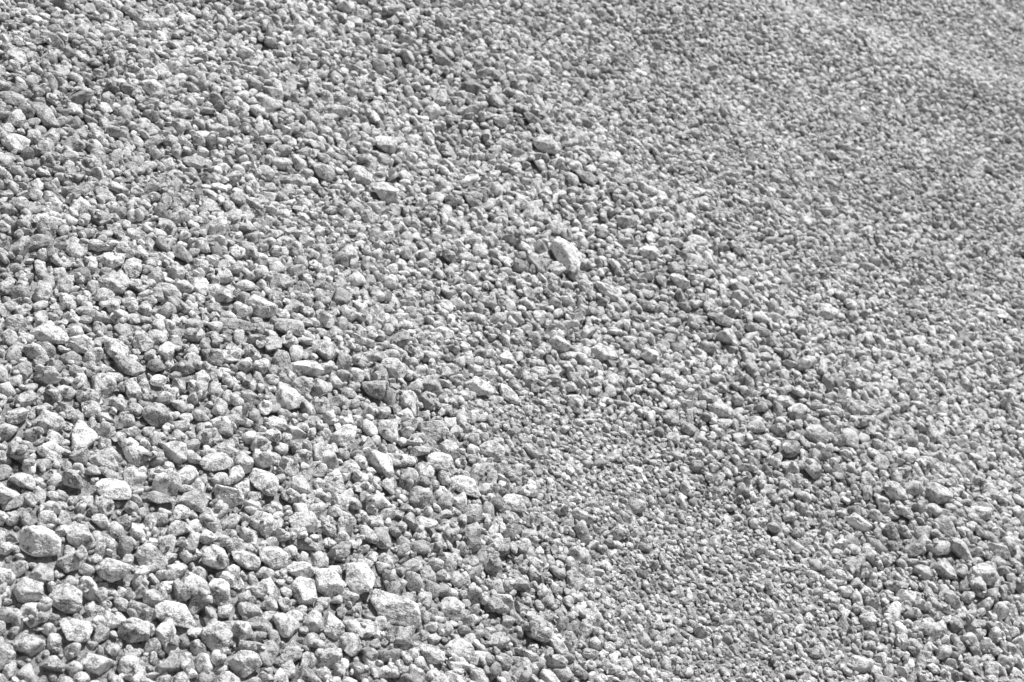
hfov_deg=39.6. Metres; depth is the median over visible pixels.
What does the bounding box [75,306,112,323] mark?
gravel stone
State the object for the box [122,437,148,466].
gravel stone
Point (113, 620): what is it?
gravel stone
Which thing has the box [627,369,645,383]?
gravel stone
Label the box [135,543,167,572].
gravel stone
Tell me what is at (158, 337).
gravel stone
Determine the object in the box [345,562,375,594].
gravel stone
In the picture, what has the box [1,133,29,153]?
gravel stone
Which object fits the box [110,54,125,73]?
gravel stone
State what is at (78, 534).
gravel stone
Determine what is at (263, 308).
gravel stone
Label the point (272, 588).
gravel stone
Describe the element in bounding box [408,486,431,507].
gravel stone
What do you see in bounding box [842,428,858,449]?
gravel stone
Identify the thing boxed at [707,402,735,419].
gravel stone
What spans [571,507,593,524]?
gravel stone
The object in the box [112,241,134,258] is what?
gravel stone
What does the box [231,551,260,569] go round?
gravel stone
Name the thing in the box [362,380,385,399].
gravel stone
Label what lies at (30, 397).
gravel stone
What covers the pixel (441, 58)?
gravel stone
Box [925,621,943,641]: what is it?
gravel stone
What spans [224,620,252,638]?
gravel stone
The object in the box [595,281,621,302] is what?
gravel stone
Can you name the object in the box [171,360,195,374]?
gravel stone
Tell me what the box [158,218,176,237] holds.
gravel stone
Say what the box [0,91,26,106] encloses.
gravel stone
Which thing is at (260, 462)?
gravel stone
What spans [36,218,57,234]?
gravel stone
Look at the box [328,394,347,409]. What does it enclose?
gravel stone
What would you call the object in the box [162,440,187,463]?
gravel stone
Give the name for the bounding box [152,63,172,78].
gravel stone
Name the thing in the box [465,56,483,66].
gravel stone
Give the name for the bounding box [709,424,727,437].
gravel stone
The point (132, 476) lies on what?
gravel stone
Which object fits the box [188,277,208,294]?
gravel stone
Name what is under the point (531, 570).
gravel stone
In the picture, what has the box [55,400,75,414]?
gravel stone
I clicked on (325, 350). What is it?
gravel stone
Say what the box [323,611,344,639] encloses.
gravel stone
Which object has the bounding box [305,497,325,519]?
gravel stone
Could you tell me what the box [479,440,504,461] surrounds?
gravel stone
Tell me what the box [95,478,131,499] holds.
gravel stone
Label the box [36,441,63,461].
gravel stone
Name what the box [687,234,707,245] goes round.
gravel stone
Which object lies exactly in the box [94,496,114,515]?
gravel stone
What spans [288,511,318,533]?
gravel stone
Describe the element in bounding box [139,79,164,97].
gravel stone
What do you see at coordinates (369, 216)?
gravel stone
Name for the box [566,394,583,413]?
gravel stone
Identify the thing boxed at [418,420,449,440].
gravel stone
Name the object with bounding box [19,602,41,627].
gravel stone
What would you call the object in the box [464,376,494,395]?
gravel stone
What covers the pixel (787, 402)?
gravel stone
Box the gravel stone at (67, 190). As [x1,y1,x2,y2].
[61,186,88,196]
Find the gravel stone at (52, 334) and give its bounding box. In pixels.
[30,321,68,344]
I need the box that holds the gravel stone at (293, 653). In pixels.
[280,645,301,662]
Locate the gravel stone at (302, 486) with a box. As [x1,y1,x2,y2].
[291,475,310,495]
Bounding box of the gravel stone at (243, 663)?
[228,650,261,677]
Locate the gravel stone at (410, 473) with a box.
[399,467,417,491]
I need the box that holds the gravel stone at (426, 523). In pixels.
[415,516,437,529]
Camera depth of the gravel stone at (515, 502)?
2.59 m
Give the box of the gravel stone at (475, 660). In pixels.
[468,651,490,665]
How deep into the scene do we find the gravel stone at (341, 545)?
2.26 m
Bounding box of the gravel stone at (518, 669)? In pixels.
[511,657,531,681]
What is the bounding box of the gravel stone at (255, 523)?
[249,510,273,536]
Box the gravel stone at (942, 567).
[930,558,956,579]
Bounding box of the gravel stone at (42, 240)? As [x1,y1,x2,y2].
[29,234,53,249]
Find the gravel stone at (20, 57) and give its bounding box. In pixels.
[6,47,26,67]
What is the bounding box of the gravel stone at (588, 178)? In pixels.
[574,170,597,184]
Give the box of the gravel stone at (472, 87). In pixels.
[461,81,482,93]
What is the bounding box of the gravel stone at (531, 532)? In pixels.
[524,528,538,539]
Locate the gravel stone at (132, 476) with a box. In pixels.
[123,467,146,487]
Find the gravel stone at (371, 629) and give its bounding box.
[343,619,378,637]
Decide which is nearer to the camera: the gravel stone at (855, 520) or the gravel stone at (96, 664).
the gravel stone at (96, 664)
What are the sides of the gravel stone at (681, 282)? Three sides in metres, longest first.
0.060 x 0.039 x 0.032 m
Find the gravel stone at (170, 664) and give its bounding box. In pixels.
[159,650,184,672]
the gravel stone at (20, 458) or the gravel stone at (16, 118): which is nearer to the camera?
the gravel stone at (20, 458)
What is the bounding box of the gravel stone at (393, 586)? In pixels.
[382,568,402,593]
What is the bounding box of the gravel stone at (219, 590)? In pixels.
[208,578,230,605]
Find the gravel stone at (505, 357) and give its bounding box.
[497,350,517,366]
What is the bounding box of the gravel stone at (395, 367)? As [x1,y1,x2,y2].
[380,357,405,379]
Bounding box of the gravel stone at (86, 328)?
[68,317,90,332]
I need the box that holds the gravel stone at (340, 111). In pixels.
[324,104,352,118]
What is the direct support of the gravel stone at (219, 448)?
on the ground
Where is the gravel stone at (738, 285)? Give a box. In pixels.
[729,281,752,298]
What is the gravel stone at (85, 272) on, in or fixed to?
on the ground
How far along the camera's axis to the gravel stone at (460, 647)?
2.22 m
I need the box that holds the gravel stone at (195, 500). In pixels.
[176,488,208,512]
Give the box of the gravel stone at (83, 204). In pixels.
[70,197,90,215]
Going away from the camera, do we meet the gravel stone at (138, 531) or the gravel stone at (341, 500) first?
the gravel stone at (138, 531)
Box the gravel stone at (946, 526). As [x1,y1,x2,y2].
[934,514,956,537]
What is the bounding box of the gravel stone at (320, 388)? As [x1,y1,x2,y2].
[310,378,332,397]
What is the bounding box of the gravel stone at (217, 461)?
[199,452,232,470]
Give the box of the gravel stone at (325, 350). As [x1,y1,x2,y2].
[312,339,335,360]
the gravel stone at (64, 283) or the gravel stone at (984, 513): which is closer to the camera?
the gravel stone at (64, 283)
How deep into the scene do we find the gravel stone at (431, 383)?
2.73 m
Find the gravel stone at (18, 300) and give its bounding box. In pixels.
[9,296,31,304]
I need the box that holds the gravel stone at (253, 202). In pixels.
[246,197,261,208]
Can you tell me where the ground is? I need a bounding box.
[0,0,1023,681]
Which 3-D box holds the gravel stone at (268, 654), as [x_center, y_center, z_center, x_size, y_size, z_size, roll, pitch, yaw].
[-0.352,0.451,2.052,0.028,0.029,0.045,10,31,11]
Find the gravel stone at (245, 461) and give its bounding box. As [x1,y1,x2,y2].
[232,452,253,473]
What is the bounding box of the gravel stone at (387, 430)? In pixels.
[376,420,397,443]
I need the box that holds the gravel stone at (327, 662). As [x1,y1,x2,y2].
[317,647,341,668]
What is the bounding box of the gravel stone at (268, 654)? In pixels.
[258,640,278,666]
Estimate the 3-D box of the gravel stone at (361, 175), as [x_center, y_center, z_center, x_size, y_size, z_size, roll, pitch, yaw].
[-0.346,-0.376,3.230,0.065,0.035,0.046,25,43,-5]
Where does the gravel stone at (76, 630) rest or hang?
on the ground
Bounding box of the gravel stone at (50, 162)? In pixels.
[39,152,56,168]
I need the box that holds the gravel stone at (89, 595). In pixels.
[76,576,97,601]
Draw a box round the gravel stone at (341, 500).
[328,490,349,510]
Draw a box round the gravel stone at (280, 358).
[272,349,292,374]
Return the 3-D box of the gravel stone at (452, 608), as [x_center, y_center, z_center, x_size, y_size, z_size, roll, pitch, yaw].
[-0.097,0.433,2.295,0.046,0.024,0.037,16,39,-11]
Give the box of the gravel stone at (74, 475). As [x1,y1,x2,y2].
[61,469,83,488]
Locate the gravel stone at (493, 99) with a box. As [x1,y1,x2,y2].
[486,93,504,107]
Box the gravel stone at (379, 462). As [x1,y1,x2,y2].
[365,449,393,477]
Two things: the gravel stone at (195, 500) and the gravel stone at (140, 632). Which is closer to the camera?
the gravel stone at (140, 632)
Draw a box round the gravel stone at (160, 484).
[152,473,177,496]
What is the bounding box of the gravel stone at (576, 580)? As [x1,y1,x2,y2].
[566,570,586,590]
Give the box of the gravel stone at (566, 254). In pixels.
[550,237,582,273]
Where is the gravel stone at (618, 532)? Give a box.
[609,522,629,540]
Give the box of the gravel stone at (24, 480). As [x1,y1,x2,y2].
[9,472,35,490]
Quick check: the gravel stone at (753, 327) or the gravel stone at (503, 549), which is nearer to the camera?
the gravel stone at (503, 549)
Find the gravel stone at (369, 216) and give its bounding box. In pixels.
[361,209,377,223]
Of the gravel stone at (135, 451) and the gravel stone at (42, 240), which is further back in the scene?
the gravel stone at (42, 240)
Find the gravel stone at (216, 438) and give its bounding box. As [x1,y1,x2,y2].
[196,428,221,445]
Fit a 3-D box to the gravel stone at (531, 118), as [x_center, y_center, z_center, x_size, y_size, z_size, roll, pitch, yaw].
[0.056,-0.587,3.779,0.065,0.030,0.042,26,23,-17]
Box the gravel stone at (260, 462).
[252,449,274,468]
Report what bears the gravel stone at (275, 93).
on the ground
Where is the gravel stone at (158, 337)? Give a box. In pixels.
[147,329,167,344]
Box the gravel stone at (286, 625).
[273,612,299,637]
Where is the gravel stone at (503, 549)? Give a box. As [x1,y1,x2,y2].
[495,537,510,555]
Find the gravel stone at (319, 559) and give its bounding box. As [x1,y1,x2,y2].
[311,550,328,567]
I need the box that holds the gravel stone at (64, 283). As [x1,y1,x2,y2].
[54,274,73,293]
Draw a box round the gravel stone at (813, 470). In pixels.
[803,458,821,479]
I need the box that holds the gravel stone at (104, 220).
[91,209,110,225]
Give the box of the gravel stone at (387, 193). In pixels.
[372,182,398,203]
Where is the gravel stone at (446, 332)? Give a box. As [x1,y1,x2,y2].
[435,326,453,339]
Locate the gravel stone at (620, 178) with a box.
[611,172,626,183]
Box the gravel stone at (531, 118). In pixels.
[523,112,542,127]
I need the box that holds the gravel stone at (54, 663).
[40,655,62,671]
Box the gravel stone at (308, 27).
[292,16,312,31]
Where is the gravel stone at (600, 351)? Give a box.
[590,343,617,360]
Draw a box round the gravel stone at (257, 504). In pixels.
[243,499,262,515]
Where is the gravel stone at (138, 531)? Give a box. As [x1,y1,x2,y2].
[130,522,150,544]
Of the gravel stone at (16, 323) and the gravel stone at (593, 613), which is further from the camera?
the gravel stone at (593, 613)
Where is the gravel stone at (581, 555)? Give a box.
[569,546,590,564]
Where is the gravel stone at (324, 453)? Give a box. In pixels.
[313,442,338,469]
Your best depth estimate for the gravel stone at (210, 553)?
2.13 m
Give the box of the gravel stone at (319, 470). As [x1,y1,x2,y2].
[310,461,327,476]
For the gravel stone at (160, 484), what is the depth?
2.20 m
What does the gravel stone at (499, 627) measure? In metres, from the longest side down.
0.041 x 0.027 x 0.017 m
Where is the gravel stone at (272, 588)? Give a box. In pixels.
[261,577,277,597]
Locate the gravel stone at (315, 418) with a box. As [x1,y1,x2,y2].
[303,415,323,430]
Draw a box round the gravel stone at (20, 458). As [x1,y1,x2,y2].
[7,449,30,463]
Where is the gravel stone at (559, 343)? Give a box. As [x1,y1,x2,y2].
[549,334,570,352]
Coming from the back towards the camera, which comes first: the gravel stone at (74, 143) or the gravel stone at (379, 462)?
the gravel stone at (74, 143)
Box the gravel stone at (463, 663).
[448,657,469,671]
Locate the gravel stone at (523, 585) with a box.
[511,577,530,592]
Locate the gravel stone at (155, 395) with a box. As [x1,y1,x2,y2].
[150,389,175,404]
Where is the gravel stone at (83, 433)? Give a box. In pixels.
[71,420,97,449]
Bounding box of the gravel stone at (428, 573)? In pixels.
[421,565,437,582]
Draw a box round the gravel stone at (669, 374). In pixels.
[660,368,678,381]
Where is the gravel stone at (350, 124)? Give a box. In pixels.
[338,122,358,132]
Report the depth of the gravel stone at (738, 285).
3.54 m
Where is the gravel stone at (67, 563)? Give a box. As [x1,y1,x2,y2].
[56,550,86,572]
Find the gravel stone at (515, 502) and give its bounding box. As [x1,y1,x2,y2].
[501,494,526,512]
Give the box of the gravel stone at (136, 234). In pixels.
[126,228,146,241]
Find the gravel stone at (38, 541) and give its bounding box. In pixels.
[19,525,61,556]
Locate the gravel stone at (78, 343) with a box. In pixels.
[67,334,95,353]
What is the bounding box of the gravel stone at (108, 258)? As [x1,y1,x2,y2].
[98,252,126,268]
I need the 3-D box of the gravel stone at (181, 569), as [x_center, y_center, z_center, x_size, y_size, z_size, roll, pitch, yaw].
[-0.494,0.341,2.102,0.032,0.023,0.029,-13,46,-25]
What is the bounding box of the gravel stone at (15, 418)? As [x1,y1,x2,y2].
[6,407,28,424]
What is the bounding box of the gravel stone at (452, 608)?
[438,597,464,620]
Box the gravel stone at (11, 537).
[1,528,18,542]
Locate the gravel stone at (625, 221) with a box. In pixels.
[616,215,635,228]
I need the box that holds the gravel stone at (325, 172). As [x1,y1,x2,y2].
[312,164,334,181]
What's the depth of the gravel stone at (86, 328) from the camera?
2.40 m
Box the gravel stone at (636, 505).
[628,498,646,513]
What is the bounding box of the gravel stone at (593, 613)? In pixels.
[586,608,604,628]
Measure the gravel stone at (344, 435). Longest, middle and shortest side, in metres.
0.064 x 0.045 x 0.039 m
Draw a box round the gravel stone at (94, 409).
[81,400,100,418]
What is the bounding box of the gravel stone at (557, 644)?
[549,635,568,654]
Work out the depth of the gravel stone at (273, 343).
2.58 m
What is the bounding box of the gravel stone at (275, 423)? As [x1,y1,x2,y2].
[263,416,286,430]
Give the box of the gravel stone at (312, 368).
[291,360,324,376]
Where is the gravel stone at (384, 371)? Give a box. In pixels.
[370,363,389,380]
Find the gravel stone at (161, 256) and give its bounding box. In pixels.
[148,253,173,262]
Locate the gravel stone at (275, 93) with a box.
[262,86,283,101]
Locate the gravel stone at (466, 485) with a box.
[450,475,480,497]
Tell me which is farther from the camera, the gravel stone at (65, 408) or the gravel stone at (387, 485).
the gravel stone at (387, 485)
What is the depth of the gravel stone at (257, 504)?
2.25 m
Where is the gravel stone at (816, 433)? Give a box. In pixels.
[804,424,829,443]
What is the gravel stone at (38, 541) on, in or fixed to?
on the ground
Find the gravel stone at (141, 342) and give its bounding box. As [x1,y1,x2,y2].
[132,333,153,352]
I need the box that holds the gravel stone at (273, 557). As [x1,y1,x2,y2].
[258,546,288,568]
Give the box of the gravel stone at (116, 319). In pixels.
[108,309,128,324]
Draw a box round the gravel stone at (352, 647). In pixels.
[337,632,362,656]
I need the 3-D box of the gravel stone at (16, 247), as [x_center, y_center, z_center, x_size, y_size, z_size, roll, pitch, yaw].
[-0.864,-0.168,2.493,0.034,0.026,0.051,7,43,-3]
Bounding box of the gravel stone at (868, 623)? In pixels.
[860,612,876,631]
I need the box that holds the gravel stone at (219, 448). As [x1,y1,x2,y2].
[212,439,234,452]
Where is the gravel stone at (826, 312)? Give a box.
[815,303,838,319]
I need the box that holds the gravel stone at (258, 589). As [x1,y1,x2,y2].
[245,581,267,597]
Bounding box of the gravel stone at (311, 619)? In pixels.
[302,609,321,631]
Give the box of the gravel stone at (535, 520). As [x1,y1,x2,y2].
[523,514,544,527]
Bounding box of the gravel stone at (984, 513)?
[969,506,992,520]
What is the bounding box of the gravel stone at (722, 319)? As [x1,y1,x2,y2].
[705,312,733,326]
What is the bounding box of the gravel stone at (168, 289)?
[155,282,181,298]
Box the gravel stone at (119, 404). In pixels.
[108,396,127,413]
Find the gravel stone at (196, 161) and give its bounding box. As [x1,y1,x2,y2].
[182,155,205,168]
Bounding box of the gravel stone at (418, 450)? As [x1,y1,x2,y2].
[408,444,430,456]
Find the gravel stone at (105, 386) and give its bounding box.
[91,373,116,398]
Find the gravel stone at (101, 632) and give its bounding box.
[92,622,109,642]
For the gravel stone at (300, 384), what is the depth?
2.54 m
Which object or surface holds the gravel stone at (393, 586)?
on the ground
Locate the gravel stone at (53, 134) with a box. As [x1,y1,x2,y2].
[42,128,59,145]
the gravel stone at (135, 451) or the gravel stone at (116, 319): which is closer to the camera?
the gravel stone at (135, 451)
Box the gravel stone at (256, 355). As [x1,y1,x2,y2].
[242,344,260,360]
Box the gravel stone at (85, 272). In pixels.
[68,267,90,283]
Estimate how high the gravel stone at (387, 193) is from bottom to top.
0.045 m
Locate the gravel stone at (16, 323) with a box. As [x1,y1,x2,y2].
[2,314,28,332]
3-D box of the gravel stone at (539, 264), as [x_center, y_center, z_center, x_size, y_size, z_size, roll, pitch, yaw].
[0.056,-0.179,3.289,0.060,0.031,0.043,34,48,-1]
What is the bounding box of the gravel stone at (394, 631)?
[386,626,411,649]
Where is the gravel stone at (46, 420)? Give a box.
[31,410,66,433]
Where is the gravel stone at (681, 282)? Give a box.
[670,273,689,289]
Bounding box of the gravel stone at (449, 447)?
[437,439,459,459]
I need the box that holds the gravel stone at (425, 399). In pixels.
[418,391,436,410]
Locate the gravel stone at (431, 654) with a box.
[419,643,445,663]
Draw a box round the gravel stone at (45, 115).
[31,101,59,128]
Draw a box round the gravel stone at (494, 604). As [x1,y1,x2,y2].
[483,597,504,612]
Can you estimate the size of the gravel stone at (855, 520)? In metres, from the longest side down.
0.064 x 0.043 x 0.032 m
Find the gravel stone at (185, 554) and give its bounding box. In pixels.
[178,546,201,561]
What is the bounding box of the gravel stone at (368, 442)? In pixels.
[356,436,375,452]
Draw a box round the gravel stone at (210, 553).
[201,544,227,569]
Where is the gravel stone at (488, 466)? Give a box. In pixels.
[477,457,493,473]
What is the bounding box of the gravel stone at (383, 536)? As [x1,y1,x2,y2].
[373,526,390,549]
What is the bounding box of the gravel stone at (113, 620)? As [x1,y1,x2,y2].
[102,608,126,629]
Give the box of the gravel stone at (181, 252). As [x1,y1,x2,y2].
[171,245,191,262]
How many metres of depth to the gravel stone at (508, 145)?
3.64 m
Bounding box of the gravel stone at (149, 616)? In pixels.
[128,600,155,622]
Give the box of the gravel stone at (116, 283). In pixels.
[98,272,128,294]
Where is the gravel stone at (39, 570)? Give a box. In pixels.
[29,563,53,584]
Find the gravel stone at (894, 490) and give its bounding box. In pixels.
[883,481,907,500]
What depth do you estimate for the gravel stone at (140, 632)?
1.99 m
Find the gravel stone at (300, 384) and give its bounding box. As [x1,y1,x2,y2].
[291,376,313,395]
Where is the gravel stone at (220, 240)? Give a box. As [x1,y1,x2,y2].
[205,235,226,245]
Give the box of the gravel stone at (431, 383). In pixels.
[421,374,443,396]
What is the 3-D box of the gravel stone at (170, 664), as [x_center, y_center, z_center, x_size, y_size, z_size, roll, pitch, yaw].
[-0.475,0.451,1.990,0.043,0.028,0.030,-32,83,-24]
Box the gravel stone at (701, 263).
[685,253,708,270]
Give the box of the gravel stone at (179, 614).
[154,600,196,627]
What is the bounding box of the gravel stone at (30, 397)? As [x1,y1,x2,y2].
[15,390,38,407]
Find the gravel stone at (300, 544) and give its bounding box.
[287,528,313,549]
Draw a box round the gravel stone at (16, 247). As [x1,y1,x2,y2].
[9,235,31,256]
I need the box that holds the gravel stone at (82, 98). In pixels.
[67,91,93,105]
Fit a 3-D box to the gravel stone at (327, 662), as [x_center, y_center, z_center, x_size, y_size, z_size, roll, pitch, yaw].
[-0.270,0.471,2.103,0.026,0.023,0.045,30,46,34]
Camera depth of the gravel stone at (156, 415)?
2.30 m
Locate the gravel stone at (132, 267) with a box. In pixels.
[123,257,141,278]
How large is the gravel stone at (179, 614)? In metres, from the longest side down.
0.066 x 0.038 x 0.029 m
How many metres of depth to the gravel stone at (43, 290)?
2.42 m
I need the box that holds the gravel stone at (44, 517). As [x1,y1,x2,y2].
[37,510,56,530]
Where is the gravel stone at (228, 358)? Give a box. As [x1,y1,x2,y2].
[221,349,239,362]
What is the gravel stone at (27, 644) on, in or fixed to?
on the ground
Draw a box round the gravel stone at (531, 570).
[527,564,540,584]
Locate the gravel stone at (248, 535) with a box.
[239,527,257,542]
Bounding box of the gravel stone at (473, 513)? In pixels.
[459,503,482,523]
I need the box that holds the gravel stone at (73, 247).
[64,236,87,257]
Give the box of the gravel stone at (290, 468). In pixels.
[277,458,299,476]
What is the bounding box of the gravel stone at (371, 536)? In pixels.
[360,525,378,543]
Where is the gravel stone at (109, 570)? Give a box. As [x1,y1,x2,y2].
[94,558,132,582]
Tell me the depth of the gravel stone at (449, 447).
2.60 m
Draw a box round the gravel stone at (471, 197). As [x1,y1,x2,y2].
[462,190,481,207]
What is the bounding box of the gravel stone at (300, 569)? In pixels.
[285,561,314,577]
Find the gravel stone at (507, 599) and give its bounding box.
[491,594,513,608]
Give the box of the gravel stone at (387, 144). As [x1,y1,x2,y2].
[374,135,397,153]
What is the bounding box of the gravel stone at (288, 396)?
[275,381,301,409]
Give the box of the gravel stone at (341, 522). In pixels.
[337,516,351,538]
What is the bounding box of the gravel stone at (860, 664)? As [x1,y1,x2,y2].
[846,655,873,673]
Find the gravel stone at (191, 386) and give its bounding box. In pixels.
[188,380,207,399]
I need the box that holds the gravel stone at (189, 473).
[177,465,198,483]
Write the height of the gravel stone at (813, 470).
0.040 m
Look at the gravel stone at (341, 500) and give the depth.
2.36 m
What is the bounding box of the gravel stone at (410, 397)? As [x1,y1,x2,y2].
[398,390,418,416]
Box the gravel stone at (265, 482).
[249,468,278,495]
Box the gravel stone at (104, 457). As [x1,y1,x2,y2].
[89,448,119,470]
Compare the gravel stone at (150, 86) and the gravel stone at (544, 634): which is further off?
the gravel stone at (150, 86)
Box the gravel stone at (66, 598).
[49,583,82,613]
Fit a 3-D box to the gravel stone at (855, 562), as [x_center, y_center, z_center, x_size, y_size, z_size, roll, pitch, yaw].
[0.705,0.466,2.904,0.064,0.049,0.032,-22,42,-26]
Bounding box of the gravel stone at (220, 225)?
[205,216,227,234]
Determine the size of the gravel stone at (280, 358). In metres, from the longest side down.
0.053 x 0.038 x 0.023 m
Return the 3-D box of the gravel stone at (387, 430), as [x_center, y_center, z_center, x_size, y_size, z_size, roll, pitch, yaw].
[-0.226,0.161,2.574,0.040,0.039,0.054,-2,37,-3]
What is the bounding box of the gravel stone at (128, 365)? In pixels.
[113,355,145,375]
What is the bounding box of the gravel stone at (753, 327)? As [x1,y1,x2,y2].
[745,322,771,336]
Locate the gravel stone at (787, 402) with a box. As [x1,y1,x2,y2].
[776,395,793,408]
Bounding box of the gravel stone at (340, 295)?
[332,287,352,306]
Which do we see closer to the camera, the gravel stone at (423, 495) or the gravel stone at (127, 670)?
the gravel stone at (127, 670)
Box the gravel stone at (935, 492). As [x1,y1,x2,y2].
[924,482,952,503]
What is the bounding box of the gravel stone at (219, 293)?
[205,284,233,302]
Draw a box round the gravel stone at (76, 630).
[59,617,92,641]
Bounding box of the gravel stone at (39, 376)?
[33,366,61,385]
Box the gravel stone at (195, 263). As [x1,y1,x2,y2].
[189,258,209,269]
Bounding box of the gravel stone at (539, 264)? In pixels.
[526,255,547,273]
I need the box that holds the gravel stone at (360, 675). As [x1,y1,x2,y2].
[349,660,369,680]
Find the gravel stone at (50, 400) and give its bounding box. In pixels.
[37,386,55,408]
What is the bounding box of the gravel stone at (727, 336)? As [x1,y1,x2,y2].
[716,328,737,346]
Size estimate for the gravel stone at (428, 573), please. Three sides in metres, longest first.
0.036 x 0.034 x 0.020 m
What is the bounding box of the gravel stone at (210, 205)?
[196,195,219,211]
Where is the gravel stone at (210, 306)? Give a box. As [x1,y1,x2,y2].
[204,300,222,313]
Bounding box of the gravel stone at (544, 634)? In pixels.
[525,626,551,641]
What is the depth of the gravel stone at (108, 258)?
2.56 m
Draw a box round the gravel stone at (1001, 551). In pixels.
[987,542,1010,558]
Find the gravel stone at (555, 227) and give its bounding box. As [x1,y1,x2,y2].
[545,220,563,234]
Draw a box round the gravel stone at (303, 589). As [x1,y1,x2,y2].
[290,577,317,605]
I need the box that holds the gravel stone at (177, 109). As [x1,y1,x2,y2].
[168,101,189,118]
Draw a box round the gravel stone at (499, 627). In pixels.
[495,624,512,633]
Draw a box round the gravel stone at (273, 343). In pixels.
[265,335,282,351]
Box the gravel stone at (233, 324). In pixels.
[218,317,254,331]
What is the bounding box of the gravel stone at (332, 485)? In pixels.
[323,468,344,493]
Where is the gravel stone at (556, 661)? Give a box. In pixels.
[546,654,567,668]
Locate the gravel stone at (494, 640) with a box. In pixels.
[485,632,505,650]
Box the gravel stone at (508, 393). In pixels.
[499,383,520,404]
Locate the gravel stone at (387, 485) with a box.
[381,479,394,494]
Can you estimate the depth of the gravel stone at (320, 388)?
2.55 m
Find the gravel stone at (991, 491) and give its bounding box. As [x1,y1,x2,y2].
[981,483,999,500]
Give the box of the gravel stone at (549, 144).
[533,135,560,154]
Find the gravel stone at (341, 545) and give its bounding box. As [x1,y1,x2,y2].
[327,541,351,563]
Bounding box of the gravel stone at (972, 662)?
[964,655,981,675]
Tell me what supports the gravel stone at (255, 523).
on the ground
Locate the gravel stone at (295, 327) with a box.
[274,318,304,336]
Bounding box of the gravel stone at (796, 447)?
[778,440,800,457]
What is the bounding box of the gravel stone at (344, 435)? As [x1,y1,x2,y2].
[330,424,356,450]
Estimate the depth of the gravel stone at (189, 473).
2.24 m
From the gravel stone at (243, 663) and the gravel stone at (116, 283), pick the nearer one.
the gravel stone at (243, 663)
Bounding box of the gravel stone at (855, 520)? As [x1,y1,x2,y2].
[846,512,871,532]
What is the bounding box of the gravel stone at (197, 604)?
[188,583,209,614]
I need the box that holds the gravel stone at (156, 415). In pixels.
[141,402,173,427]
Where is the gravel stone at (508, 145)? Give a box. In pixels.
[496,138,516,151]
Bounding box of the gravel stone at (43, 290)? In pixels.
[33,280,51,301]
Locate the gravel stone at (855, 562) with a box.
[843,556,865,578]
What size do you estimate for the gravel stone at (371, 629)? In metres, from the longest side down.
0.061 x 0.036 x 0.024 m
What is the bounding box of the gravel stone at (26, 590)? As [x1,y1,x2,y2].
[12,577,43,602]
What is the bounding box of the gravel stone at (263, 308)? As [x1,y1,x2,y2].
[244,294,277,318]
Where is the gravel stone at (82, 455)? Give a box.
[69,446,90,464]
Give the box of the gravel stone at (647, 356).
[640,348,659,364]
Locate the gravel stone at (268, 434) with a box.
[256,429,273,441]
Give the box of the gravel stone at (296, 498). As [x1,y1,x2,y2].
[280,490,302,503]
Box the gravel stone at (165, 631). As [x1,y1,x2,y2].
[154,617,175,644]
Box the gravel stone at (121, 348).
[104,338,129,358]
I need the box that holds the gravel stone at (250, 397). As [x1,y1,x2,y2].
[240,389,261,404]
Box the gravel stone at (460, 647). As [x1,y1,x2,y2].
[444,638,474,661]
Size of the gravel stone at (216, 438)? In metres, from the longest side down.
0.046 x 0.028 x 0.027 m
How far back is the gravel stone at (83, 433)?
2.21 m
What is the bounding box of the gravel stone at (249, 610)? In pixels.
[237,601,261,618]
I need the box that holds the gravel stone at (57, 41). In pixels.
[41,31,65,46]
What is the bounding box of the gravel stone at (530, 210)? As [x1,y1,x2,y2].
[522,203,540,219]
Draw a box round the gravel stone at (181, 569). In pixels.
[166,563,187,579]
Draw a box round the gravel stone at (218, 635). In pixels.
[201,621,232,650]
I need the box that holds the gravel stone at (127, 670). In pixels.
[117,655,145,680]
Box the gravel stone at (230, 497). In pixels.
[213,484,244,507]
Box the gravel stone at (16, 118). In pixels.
[3,110,25,127]
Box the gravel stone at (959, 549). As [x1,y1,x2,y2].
[945,537,972,561]
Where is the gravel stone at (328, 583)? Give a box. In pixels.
[315,568,344,597]
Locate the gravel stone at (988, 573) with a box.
[972,562,998,584]
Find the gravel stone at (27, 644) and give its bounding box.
[12,632,45,656]
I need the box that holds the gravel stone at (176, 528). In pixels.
[167,520,192,535]
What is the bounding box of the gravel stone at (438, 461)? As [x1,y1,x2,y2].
[426,452,456,473]
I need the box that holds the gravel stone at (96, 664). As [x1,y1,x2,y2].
[80,653,112,675]
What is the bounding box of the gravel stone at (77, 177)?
[67,172,83,182]
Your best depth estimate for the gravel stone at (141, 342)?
2.42 m
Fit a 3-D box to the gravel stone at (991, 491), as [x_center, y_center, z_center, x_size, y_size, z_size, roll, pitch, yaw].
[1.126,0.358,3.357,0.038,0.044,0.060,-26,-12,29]
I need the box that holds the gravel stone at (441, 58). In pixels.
[431,48,452,66]
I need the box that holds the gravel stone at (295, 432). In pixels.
[281,425,306,438]
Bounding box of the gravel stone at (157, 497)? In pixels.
[142,491,174,503]
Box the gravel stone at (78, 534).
[66,523,94,549]
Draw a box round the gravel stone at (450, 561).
[439,552,457,571]
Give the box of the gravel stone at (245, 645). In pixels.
[238,640,263,653]
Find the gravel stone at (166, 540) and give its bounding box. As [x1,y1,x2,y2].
[158,533,175,555]
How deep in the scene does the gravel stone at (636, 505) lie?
2.81 m
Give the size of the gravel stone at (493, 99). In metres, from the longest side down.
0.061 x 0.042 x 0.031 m
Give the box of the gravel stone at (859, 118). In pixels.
[847,112,867,123]
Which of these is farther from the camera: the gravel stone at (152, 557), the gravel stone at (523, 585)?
the gravel stone at (523, 585)
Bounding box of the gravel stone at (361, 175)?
[347,165,372,184]
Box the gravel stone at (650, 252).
[639,245,660,259]
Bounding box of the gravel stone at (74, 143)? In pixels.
[62,135,84,151]
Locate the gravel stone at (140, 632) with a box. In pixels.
[117,617,149,643]

